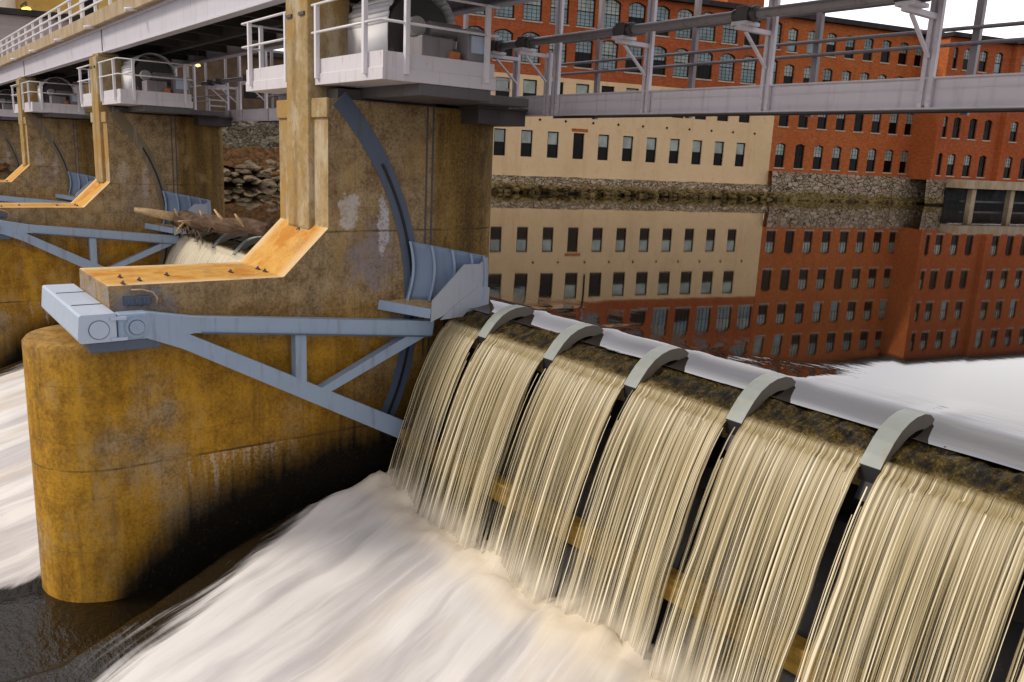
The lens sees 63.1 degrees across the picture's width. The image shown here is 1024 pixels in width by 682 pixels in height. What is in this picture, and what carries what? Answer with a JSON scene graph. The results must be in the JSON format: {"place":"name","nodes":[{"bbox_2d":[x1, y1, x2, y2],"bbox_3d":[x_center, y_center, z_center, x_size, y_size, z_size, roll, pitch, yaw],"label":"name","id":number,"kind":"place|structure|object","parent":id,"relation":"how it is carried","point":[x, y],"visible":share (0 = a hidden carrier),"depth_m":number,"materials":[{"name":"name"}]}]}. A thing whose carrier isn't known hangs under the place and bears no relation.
{"place":"outdoors","nodes":[
{"label":"outdoors","id":0,"kind":"place"},
{"bbox_2d":[0,360,677,681],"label":"tailwater","id":1,"kind":"structure","parent":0,"point":[375,577],"depth_m":16.02,"materials":[{"name":"white liquid"}]},
{"bbox_2d":[0,121,21,179],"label":"concrete pier","id":2,"kind":"structure","parent":1,"relation":"in","point":[10,148],"depth_m":69.19,"materials":[{"name":"concrete"}]},
{"bbox_2d":[0,94,18,120],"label":"hoist platform","id":3,"kind":"structure","parent":2,"relation":"on","point":[7,115],"depth_m":66.67,"materials":[{"name":"white metal"}]},
{"bbox_2d":[0,89,17,109],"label":"gate hoist","id":4,"kind":"object","parent":3,"relation":"on","point":[5,99],"visible":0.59,"depth_m":67.28,"materials":[{"name":"metal"}]},
{"bbox_2d":[0,0,538,91],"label":"road bridge","id":5,"kind":"structure","parent":2,"relation":"on","point":[178,31],"depth_m":32.42,"materials":[{"name":"paint"}]},
{"bbox_2d":[0,0,111,56],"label":"bridge railing","id":6,"kind":"object","parent":5,"relation":"on","point":[69,17],"visible":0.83,"depth_m":42.64,"materials":[{"name":"white metal"}]},
{"bbox_2d":[0,76,95,202],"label":"concrete pier","id":7,"kind":"structure","parent":1,"relation":"in","point":[53,151],"depth_m":52.56,"materials":[{"name":"concrete"}]},
{"bbox_2d":[0,171,95,202],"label":"radial gate","id":8,"kind":"structure","parent":7,"relation":"attached to","point":[79,183],"depth_m":53.24,"materials":[{"name":"grey metal"}]},
{"bbox_2d":[10,81,90,119],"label":"hoist platform","id":9,"kind":"structure","parent":7,"relation":"on","point":[60,111],"depth_m":50.52,"materials":[{"name":"white metal"}]},
{"bbox_2d":[37,77,73,103],"bbox_3d":[-29.116,-15.622,52.801,1.790,1.910,6.110,-7,16,-37],"label":"gate hoist","id":10,"kind":"object","parent":9,"relation":"on","point":[56,88],"visible":0.62,"depth_m":50.94,"materials":[{"name":"metal"}]},
{"bbox_2d":[174,59,237,122],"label":"service walkway","id":11,"kind":"structure","parent":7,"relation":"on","point":[195,101],"depth_m":41.89,"materials":[{"name":"grey paint"}]},
{"bbox_2d":[0,52,232,367],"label":"concrete pier","id":12,"kind":"structure","parent":1,"relation":"in","point":[143,160],"depth_m":35.81,"materials":[{"name":"concrete"}]},
{"bbox_2d":[1,191,261,267],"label":"radial gate","id":13,"kind":"structure","parent":12,"relation":"attached to","point":[173,201],"depth_m":35.24,"materials":[{"name":"grey metal"}]},
{"bbox_2d":[134,207,273,235],"bbox_3d":[-12.027,-4.538,32.193,2.166,1.272,11.423,-7,16,-37],"label":"driftwood log","id":14,"kind":"object","parent":13,"relation":"on","point":[209,223],"visible":0.96,"depth_m":32.14,"materials":[{"name":"brown wood"}]},
{"bbox_2d":[164,234,244,264],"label":"waterfall","id":15,"kind":"structure","parent":13,"relation":"on","point":[185,249],"depth_m":34.89,"materials":[{"name":"liquid"}]},
{"bbox_2d":[76,57,224,116],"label":"hoist platform","id":16,"kind":"structure","parent":12,"relation":"on","point":[133,101],"depth_m":34.21,"materials":[{"name":"white metal"}]},
{"bbox_2d":[121,53,175,92],"bbox_3d":[-16.192,-11.429,36.398,1.790,1.910,6.110,-7,16,-37],"label":"gate hoist","id":17,"kind":"object","parent":16,"relation":"on","point":[142,83],"visible":0.48,"depth_m":34.57,"materials":[{"name":"metal"}]},
{"bbox_2d":[164,76,188,93],"bbox_3d":[-13.890,-10.419,34.451,0.950,0.980,0.480,-7,16,-37],"label":"control cabinet","id":18,"kind":"object","parent":16,"relation":"on","point":[177,86],"visible":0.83,"depth_m":34.30,"materials":[{"name":"grey metal"}]},
{"bbox_2d":[201,14,494,122],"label":"service walkway","id":19,"kind":"structure","parent":12,"relation":"on","point":[264,114],"depth_m":36.05,"materials":[{"name":"grey paint"}]},
{"bbox_2d":[21,0,527,602],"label":"concrete pier","id":20,"kind":"structure","parent":1,"relation":"in","point":[161,466],"depth_m":19.04,"materials":[{"name":"brown concrete"}]},
{"bbox_2d":[41,284,160,353],"bbox_3d":[-8.824,-0.741,17.845,1.617,1.147,4.115,-7,16,-37],"label":"trunnion box","id":21,"kind":"object","parent":20,"relation":"attached to","point":[90,324],"visible":1,"depth_m":16.48,"materials":[{"name":"blue paint"}]},
{"bbox_2d":[241,0,528,108],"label":"hoist platform","id":22,"kind":"structure","parent":20,"relation":"on","point":[406,77],"depth_m":17.92,"materials":[{"name":"white metal"}]},
{"bbox_2d":[348,0,461,57],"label":"gate hoist","id":23,"kind":"object","parent":22,"relation":"on","point":[388,36],"visible":0.41,"depth_m":18.10,"materials":[{"name":"metal"}]},
{"bbox_2d":[449,28,490,62],"bbox_3d":[-0.965,-6.226,18.048,0.950,0.980,0.480,-7,16,-37],"label":"control cabinet","id":24,"kind":"object","parent":22,"relation":"on","point":[470,47],"visible":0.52,"depth_m":17.89,"materials":[{"name":"grey metal"}]},
{"bbox_2d":[144,241,1023,681],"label":"radial gate","id":25,"kind":"structure","parent":20,"relation":"attached to","point":[446,285],"depth_m":15.73,"materials":[{"name":"grey metal"}]},
{"bbox_2d":[387,321,479,511],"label":"waterfall","id":26,"kind":"structure","parent":25,"relation":"on","point":[451,347],"depth_m":19.84,"materials":[{"name":"liquid"}]},
{"bbox_2d":[419,335,544,549],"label":"waterfall","id":27,"kind":"structure","parent":25,"relation":"on","point":[504,369],"depth_m":18.33,"materials":[{"name":"liquid"}]},
{"bbox_2d":[481,357,625,597],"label":"waterfall","id":28,"kind":"structure","parent":25,"relation":"on","point":[593,392],"depth_m":16.41,"materials":[{"name":"liquid"}]},
{"bbox_2d":[555,384,728,659],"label":"waterfall","id":29,"kind":"structure","parent":25,"relation":"on","point":[656,420],"depth_m":14.55,"materials":[{"name":"liquid"}]},
{"bbox_2d":[651,418,862,681],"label":"waterfall","id":30,"kind":"structure","parent":25,"relation":"on","point":[801,475],"depth_m":12.75,"materials":[{"name":"liquid"}]},
{"bbox_2d":[795,464,1023,681],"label":"waterfall","id":31,"kind":"structure","parent":25,"relation":"on","point":[966,546],"depth_m":10.93,"materials":[{"name":"liquid"}]},
{"bbox_2d":[1006,630,1023,681],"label":"waterfall","id":32,"kind":"structure","parent":25,"relation":"on","point":[1021,677],"depth_m":9.87,"materials":[{"name":"liquid"}]},
{"bbox_2d":[490,0,1023,118],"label":"service walkway","id":33,"kind":"structure","parent":20,"relation":"on","point":[928,90],"depth_m":15.40,"materials":[{"name":"grey paint"}]},
{"bbox_2d":[214,185,1023,470],"bbox_3d":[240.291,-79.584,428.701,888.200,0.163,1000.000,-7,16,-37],"label":"river water","id":34,"kind":"structure","parent":0,"point":[875,315],"depth_m":25.08,"materials":[{"name":"black liquid"}]},
{"bbox_2d":[0,159,279,186],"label":"bank boulders","id":35,"kind":"object","parent":34,"relation":"in","point":[271,174],"visible":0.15,"depth_m":76.50,"materials":[{"name":"brown stone"}]},
{"bbox_2d":[223,145,279,168],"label":"fallen leaves","id":36,"kind":"object","parent":35,"relation":"on","point":[256,155],"visible":0.2,"depth_m":77.92,"materials":[{"name":"brown plant"}]},
{"bbox_2d":[85,112,278,184],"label":"stone wall","id":37,"kind":"structure","parent":34,"relation":"in","point":[241,134],"depth_m":78.95,"materials":[{"name":"grey stone"}]},
{"bbox_2d":[491,175,771,198],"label":"stone wall","id":38,"kind":"structure","parent":34,"relation":"in","point":[621,184],"depth_m":94.89,"materials":[{"name":"grey stone"}]},
{"bbox_2d":[454,0,784,184],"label":"brick mill","id":39,"kind":"object","parent":38,"relation":"on","point":[726,149],"visible":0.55,"depth_m":93.83,"materials":[{"name":"beige brick"}]},
{"bbox_2d":[493,128,505,155],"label":"window","id":40,"kind":"structure","parent":39,"relation":"in","point":[499,134],"depth_m":89.01,"materials":[{"name":"grey glass"}]},
{"bbox_2d":[495,77,509,96],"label":"window","id":41,"kind":"structure","parent":39,"relation":"in","point":[499,84],"depth_m":87.86,"materials":[{"name":"grey glass"}]},
{"bbox_2d":[492,29,512,62],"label":"window","id":42,"kind":"structure","parent":39,"relation":"in","point":[505,35],"depth_m":86.84,"materials":[{"name":"grey glass"}]},
{"bbox_2d":[494,5,514,19],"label":"window","id":43,"kind":"structure","parent":39,"relation":"in","point":[507,12],"depth_m":86.23,"materials":[{"name":"grey glass"}]},
{"bbox_2d":[520,130,531,156],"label":"window","id":44,"kind":"structure","parent":39,"relation":"in","point":[526,135],"depth_m":90.21,"materials":[{"name":"grey glass"}]},
{"bbox_2d":[523,79,536,95],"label":"window","id":45,"kind":"structure","parent":39,"relation":"in","point":[529,86],"depth_m":89.01,"materials":[{"name":"grey glass"}]},
{"bbox_2d":[520,32,540,64],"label":"window","id":46,"kind":"structure","parent":39,"relation":"in","point":[535,60],"depth_m":88.16,"materials":[{"name":"grey glass"}]},
{"bbox_2d":[522,0,542,22],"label":"window","id":47,"kind":"structure","parent":39,"relation":"in","point":[532,11],"depth_m":87.33,"materials":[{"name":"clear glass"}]},
{"bbox_2d":[547,131,558,157],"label":"window","id":48,"kind":"structure","parent":39,"relation":"in","point":[552,145],"depth_m":91.43,"materials":[{"name":"grey glass"}]},
{"bbox_2d":[549,43,566,67],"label":"window","id":49,"kind":"structure","parent":39,"relation":"in","point":[551,46],"depth_m":89.51,"materials":[{"name":"grey glass"}]},
{"bbox_2d":[549,0,568,25],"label":"window","id":50,"kind":"structure","parent":39,"relation":"in","point":[553,2],"depth_m":88.42,"materials":[{"name":"grey glass"}]},
{"bbox_2d":[572,133,583,158],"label":"window","id":51,"kind":"structure","parent":39,"relation":"in","point":[578,140],"depth_m":92.62,"materials":[{"name":"black glass"}]},
{"bbox_2d":[573,41,592,69],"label":"window","id":52,"kind":"structure","parent":39,"relation":"in","point":[583,50],"depth_m":90.52,"materials":[{"name":"black glass"}]},
{"bbox_2d":[576,0,595,28],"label":"window","id":53,"kind":"structure","parent":39,"relation":"in","point":[586,8],"depth_m":89.64,"materials":[{"name":"grey glass"}]},
{"bbox_2d":[597,134,608,159],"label":"window","id":54,"kind":"structure","parent":39,"relation":"in","point":[603,139],"depth_m":93.83,"materials":[{"name":"grey glass"}]},
{"bbox_2d":[601,41,617,69],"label":"window","id":55,"kind":"structure","parent":39,"relation":"in","point":[609,50],"depth_m":91.72,"materials":[{"name":"grey glass"}]},
{"bbox_2d":[604,0,620,27],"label":"window","id":56,"kind":"structure","parent":39,"relation":"in","point":[612,7],"depth_m":90.81,"materials":[{"name":"grey glass"}]},
{"bbox_2d":[622,136,632,160],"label":"window","id":57,"kind":"structure","parent":39,"relation":"in","point":[627,140],"depth_m":95.03,"materials":[{"name":"black glass"}]},
{"bbox_2d":[624,45,641,74],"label":"window","id":58,"kind":"structure","parent":39,"relation":"in","point":[636,51],"depth_m":92.92,"materials":[{"name":"grey glass"}]},
{"bbox_2d":[628,2,645,23],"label":"window","id":59,"kind":"structure","parent":39,"relation":"in","point":[636,10],"depth_m":91.90,"materials":[{"name":"grey glass"}]},
{"bbox_2d":[645,137,655,162],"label":"window","id":60,"kind":"structure","parent":39,"relation":"in","point":[651,142],"depth_m":96.24,"materials":[{"name":"grey glass"}]},
{"bbox_2d":[652,46,665,76],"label":"window","id":61,"kind":"structure","parent":39,"relation":"in","point":[657,61],"depth_m":94.21,"materials":[{"name":"grey glass"}]},
{"bbox_2d":[655,6,669,37],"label":"window","id":62,"kind":"structure","parent":39,"relation":"in","point":[663,13],"depth_m":93.20,"materials":[{"name":"grey glass"}]},
{"bbox_2d":[669,139,678,163],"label":"window","id":63,"kind":"structure","parent":39,"relation":"in","point":[674,143],"depth_m":97.45,"materials":[{"name":"grey glass"}]},
{"bbox_2d":[672,48,689,78],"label":"window","id":64,"kind":"structure","parent":39,"relation":"in","point":[678,72],"depth_m":95.38,"materials":[{"name":"grey glass"}]},
{"bbox_2d":[675,9,692,39],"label":"window","id":65,"kind":"structure","parent":39,"relation":"in","point":[682,34],"depth_m":94.45,"materials":[{"name":"grey glass"}]},
{"bbox_2d":[691,140,701,164],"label":"window","id":66,"kind":"structure","parent":39,"relation":"in","point":[696,150],"depth_m":98.64,"materials":[{"name":"grey glass"}]},
{"bbox_2d":[695,53,712,80],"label":"window","id":67,"kind":"structure","parent":39,"relation":"in","point":[703,72],"depth_m":96.57,"materials":[{"name":"black glass"}]},
{"bbox_2d":[699,12,715,42],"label":"window","id":68,"kind":"structure","parent":39,"relation":"in","point":[707,34],"depth_m":95.78,"materials":[{"name":"grey glass"}]},
{"bbox_2d":[713,141,723,165],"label":"window","id":69,"kind":"structure","parent":39,"relation":"in","point":[718,152],"depth_m":99.87,"materials":[{"name":"black glass"}]},
{"bbox_2d":[718,53,734,82],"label":"window","id":70,"kind":"structure","parent":39,"relation":"in","point":[725,70],"depth_m":97.78,"materials":[{"name":"grey glass"}]},
{"bbox_2d":[721,24,737,45],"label":"window","id":71,"kind":"structure","parent":39,"relation":"in","point":[729,36],"depth_m":96.95,"materials":[{"name":"grey glass"}]},
{"bbox_2d":[735,143,744,166],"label":"window","id":72,"kind":"structure","parent":39,"relation":"in","point":[740,147],"depth_m":101.08,"materials":[{"name":"black glass"}]},
{"bbox_2d":[739,56,755,84],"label":"window","id":73,"kind":"structure","parent":39,"relation":"in","point":[748,68],"depth_m":99.01,"materials":[{"name":"grey glass"}]},
{"bbox_2d":[491,182,915,203],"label":"bank rocks","id":74,"kind":"object","parent":34,"relation":"in","point":[517,188],"visible":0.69,"depth_m":95.44,"materials":[{"name":"stone"}]},
{"bbox_2d":[771,171,926,203],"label":"stone wall","id":75,"kind":"structure","parent":34,"relation":"in","point":[820,185],"depth_m":107.03,"materials":[{"name":"grey stone"}]},
{"bbox_2d":[767,14,944,184],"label":"amber mill","id":76,"kind":"object","parent":75,"relation":"on","point":[868,144],"visible":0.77,"depth_m":105.14,"materials":[{"name":"orange brick"}]},
{"bbox_2d":[773,143,784,168],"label":"window","id":77,"kind":"structure","parent":76,"relation":"in","point":[779,156],"depth_m":103.35,"materials":[{"name":"black glass"}]},
{"bbox_2d":[783,65,793,83],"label":"window","id":78,"kind":"structure","parent":76,"relation":"in","point":[788,73],"depth_m":101.29,"materials":[{"name":"grey glass"}]},
{"bbox_2d":[786,28,797,53],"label":"window","id":79,"kind":"structure","parent":76,"relation":"in","point":[792,36],"depth_m":100.42,"materials":[{"name":"grey glass"}]},
{"bbox_2d":[793,144,803,169],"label":"window","id":80,"kind":"structure","parent":76,"relation":"in","point":[799,150],"depth_m":104.52,"materials":[{"name":"black glass"}]},
{"bbox_2d":[811,145,822,170],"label":"window","id":81,"kind":"structure","parent":76,"relation":"in","point":[818,149],"depth_m":105.65,"materials":[{"name":"black glass"}]},
{"bbox_2d":[825,33,835,57],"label":"window","id":82,"kind":"structure","parent":76,"relation":"in","point":[830,47],"depth_m":102.72,"materials":[{"name":"black glass"}]},
{"bbox_2d":[830,146,840,170],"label":"window","id":83,"kind":"structure","parent":76,"relation":"in","point":[836,150],"depth_m":106.82,"materials":[{"name":"grey glass"}]},
{"bbox_2d":[835,115,844,131],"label":"window","id":84,"kind":"structure","parent":76,"relation":"in","point":[840,120],"depth_m":105.85,"materials":[{"name":"black glass"}]},
{"bbox_2d":[844,36,854,59],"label":"window","id":85,"kind":"structure","parent":76,"relation":"in","point":[849,44],"depth_m":103.91,"materials":[{"name":"grey glass"}]},
{"bbox_2d":[848,148,858,171],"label":"window","id":86,"kind":"structure","parent":76,"relation":"in","point":[854,151],"depth_m":107.97,"materials":[{"name":"black glass"}]},
{"bbox_2d":[853,114,863,132],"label":"window","id":87,"kind":"structure","parent":76,"relation":"in","point":[858,117],"depth_m":106.97,"materials":[{"name":"black glass"}]},
{"bbox_2d":[862,39,872,61],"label":"window","id":88,"kind":"structure","parent":76,"relation":"in","point":[868,42],"depth_m":105.06,"materials":[{"name":"grey glass"}]},
{"bbox_2d":[865,149,875,172],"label":"window","id":89,"kind":"structure","parent":76,"relation":"in","point":[872,152],"depth_m":109.11,"materials":[{"name":"black glass"}]},
{"bbox_2d":[870,114,880,133],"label":"window","id":90,"kind":"structure","parent":76,"relation":"in","point":[876,117],"depth_m":108.10,"materials":[{"name":"black glass"}]},
{"bbox_2d":[880,40,890,63],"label":"window","id":91,"kind":"structure","parent":76,"relation":"in","point":[886,44],"depth_m":106.19,"materials":[{"name":"black glass"}]},
{"bbox_2d":[882,150,892,173],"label":"window","id":92,"kind":"structure","parent":76,"relation":"in","point":[888,155],"depth_m":110.23,"materials":[{"name":"black glass"}]},
{"bbox_2d":[887,114,897,135],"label":"window","id":93,"kind":"structure","parent":76,"relation":"in","point":[893,117],"depth_m":109.22,"materials":[{"name":"black glass"}]},
{"bbox_2d":[897,42,907,65],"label":"window","id":94,"kind":"structure","parent":76,"relation":"in","point":[902,54],"depth_m":107.36,"materials":[{"name":"black glass"}]},
{"bbox_2d":[898,151,907,174],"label":"window","id":95,"kind":"structure","parent":76,"relation":"in","point":[904,153],"depth_m":111.29,"materials":[{"name":"black glass"}]},
{"bbox_2d":[924,180,946,204],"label":"stone wall","id":96,"kind":"structure","parent":34,"relation":"in","point":[934,192],"depth_m":108.52,"materials":[{"name":"grey stone"}]},
{"bbox_2d":[943,179,1023,207],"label":"concrete foundation","id":97,"kind":"object","parent":34,"relation":"in","point":[971,193],"visible":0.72,"depth_m":109.81,"materials":[{"name":"concrete"}]},
{"bbox_2d":[905,31,1023,181],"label":"red mill","id":98,"kind":"object","parent":97,"relation":"on","point":[977,146],"visible":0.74,"depth_m":109.10,"materials":[{"name":"brown brick"}]},
{"bbox_2d":[945,154,954,176],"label":"window","id":99,"kind":"structure","parent":98,"relation":"in","point":[950,165],"depth_m":109.27,"materials":[{"name":"black glass"}]},
{"bbox_2d":[951,117,960,139],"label":"window","id":100,"kind":"structure","parent":98,"relation":"in","point":[956,126],"depth_m":108.26,"materials":[{"name":"black glass"}]},
{"bbox_2d":[961,155,970,177],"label":"window","id":101,"kind":"structure","parent":98,"relation":"in","point":[965,171],"depth_m":110.37,"materials":[{"name":"black glass"}]},
{"bbox_2d":[967,119,976,140],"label":"window","id":102,"kind":"structure","parent":98,"relation":"in","point":[971,133],"depth_m":109.38,"materials":[{"name":"black glass"}]},
{"bbox_2d":[976,156,985,178],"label":"window","id":103,"kind":"structure","parent":98,"relation":"in","point":[982,159],"depth_m":111.45,"materials":[{"name":"black glass"}]},
{"bbox_2d":[977,51,986,73],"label":"window","id":104,"kind":"structure","parent":98,"relation":"in","point":[981,69],"depth_m":107.55,"materials":[{"name":"black glass"}]},
{"bbox_2d":[1002,157,1011,179],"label":"window","id":105,"kind":"structure","parent":98,"relation":"in","point":[1008,160],"depth_m":112.41,"materials":[{"name":"grey glass"}]},
{"bbox_2d":[276,0,1023,50],"label":"sky","id":106,"kind":"structure","parent":0,"point":[958,13],"materials":[{"name":"white"}]},
{"bbox_3d":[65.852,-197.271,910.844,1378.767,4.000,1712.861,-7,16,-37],"label":"river bank","id":107,"kind":"structure","parent":0,"visible":0},
{"bbox_2d":[0,7,86,111],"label":"building","id":108,"kind":"structure","parent":107,"relation":"on","point":[12,20],"depth_m":73.63,"materials":[{"name":"red brick"}]},
{"bbox_2d":[15,0,117,111],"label":"yellow building","id":109,"kind":"structure","parent":107,"relation":"on","point":[43,5],"depth_m":84.47,"materials":[{"name":"brown metal"}]},
{"bbox_2d":[177,52,283,123],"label":"brown shed","id":110,"kind":"structure","parent":107,"relation":"on","point":[250,100],"depth_m":81.07,"materials":[{"name":"brown metal"}]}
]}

